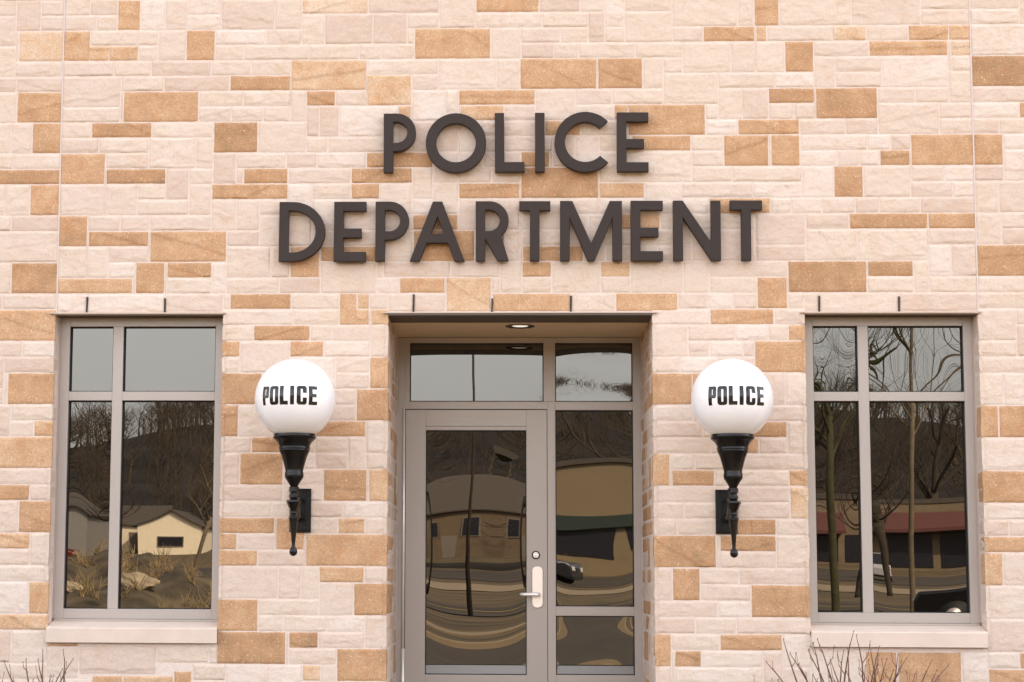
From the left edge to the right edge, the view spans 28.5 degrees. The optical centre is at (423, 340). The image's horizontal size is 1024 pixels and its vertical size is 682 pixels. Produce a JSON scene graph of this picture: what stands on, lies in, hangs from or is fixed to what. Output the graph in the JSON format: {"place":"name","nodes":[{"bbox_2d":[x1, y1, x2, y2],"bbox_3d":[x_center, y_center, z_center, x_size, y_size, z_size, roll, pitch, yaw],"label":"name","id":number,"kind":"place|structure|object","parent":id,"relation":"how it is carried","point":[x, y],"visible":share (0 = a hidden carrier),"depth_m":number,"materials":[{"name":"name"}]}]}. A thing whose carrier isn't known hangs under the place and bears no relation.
{"place":"outdoors","nodes":[
{"label":"outdoors","id":0,"kind":"place"},
{"bbox_2d":[2,649,73,681],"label":"bare shrub","id":1,"kind":"object","parent":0,"point":[64,673],"visible":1,"depth_m":11.93,"materials":[{"name":"brown plant"}]},
{"bbox_2d":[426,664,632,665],"bbox_3d":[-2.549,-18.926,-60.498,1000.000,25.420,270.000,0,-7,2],"label":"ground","id":2,"kind":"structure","parent":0,"point":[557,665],"depth_m":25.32,"materials":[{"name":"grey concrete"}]},
{"bbox_2d":[0,0,1023,681],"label":"police station","id":3,"kind":"object","parent":2,"relation":"on","point":[494,498],"visible":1,"depth_m":12.82,"materials":[{"name":"beige stone"}]},
{"bbox_2d":[46,312,225,642],"bbox_3d":[-1.820,0.870,12.844,1.130,2.084,0.335,0,-7,2],"label":"window","id":4,"kind":"structure","parent":3,"relation":"in","point":[137,499],"depth_m":12.89,"materials":[{"name":"clear glass"}]},
{"bbox_2d":[255,359,335,555],"bbox_3d":[-0.784,0.718,12.359,0.496,1.204,0.651,0,-7,2],"label":"wall lamp","id":5,"kind":"object","parent":3,"relation":"attached to","point":[295,400],"visible":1,"depth_m":12.19,"materials":[{"name":"white glass"}]},
{"bbox_2d":[401,408,547,681],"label":"door","id":6,"kind":"structure","parent":3,"relation":"in","point":[475,518],"depth_m":13.68,"materials":[{"name":"clear glass"}]},
{"bbox_2d":[505,324,534,328],"bbox_3d":[0.638,-0.101,13.227,0.196,0.018,0.196,0,-7,2],"label":"ceiling light","id":7,"kind":"object","parent":3,"relation":"attached to","point":[520,326],"visible":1,"depth_m":13.22,"materials":[{"name":"white metal"}]},
{"bbox_2d":[279,112,761,262],"bbox_3d":[0.612,-0.978,12.794,3.058,0.960,0.076,0,-7,2],"label":"wall sign","id":8,"kind":"object","parent":3,"relation":"attached to","point":[711,247],"visible":1,"depth_m":12.75,"materials":[{"name":"brown metal"}]},
{"bbox_2d":[691,359,772,557],"bbox_3d":[1.877,0.716,12.248,0.496,1.204,0.650,0,-7,2],"label":"wall lamp","id":9,"kind":"object","parent":3,"relation":"attached to","point":[732,403],"visible":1,"depth_m":12.07,"materials":[{"name":"white glass"}]},
{"bbox_2d":[800,311,987,647],"bbox_3d":[2.936,0.867,12.645,1.130,2.084,0.335,0,-7,2],"label":"window","id":10,"kind":"structure","parent":3,"relation":"in","point":[894,561],"depth_m":12.69,"materials":[{"name":"clear glass"}]},
{"bbox_2d":[754,631,948,681],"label":"bare shrub","id":11,"kind":"object","parent":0,"point":[849,679],"visible":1,"depth_m":11.77,"materials":[{"name":"brown plant"}]}
]}

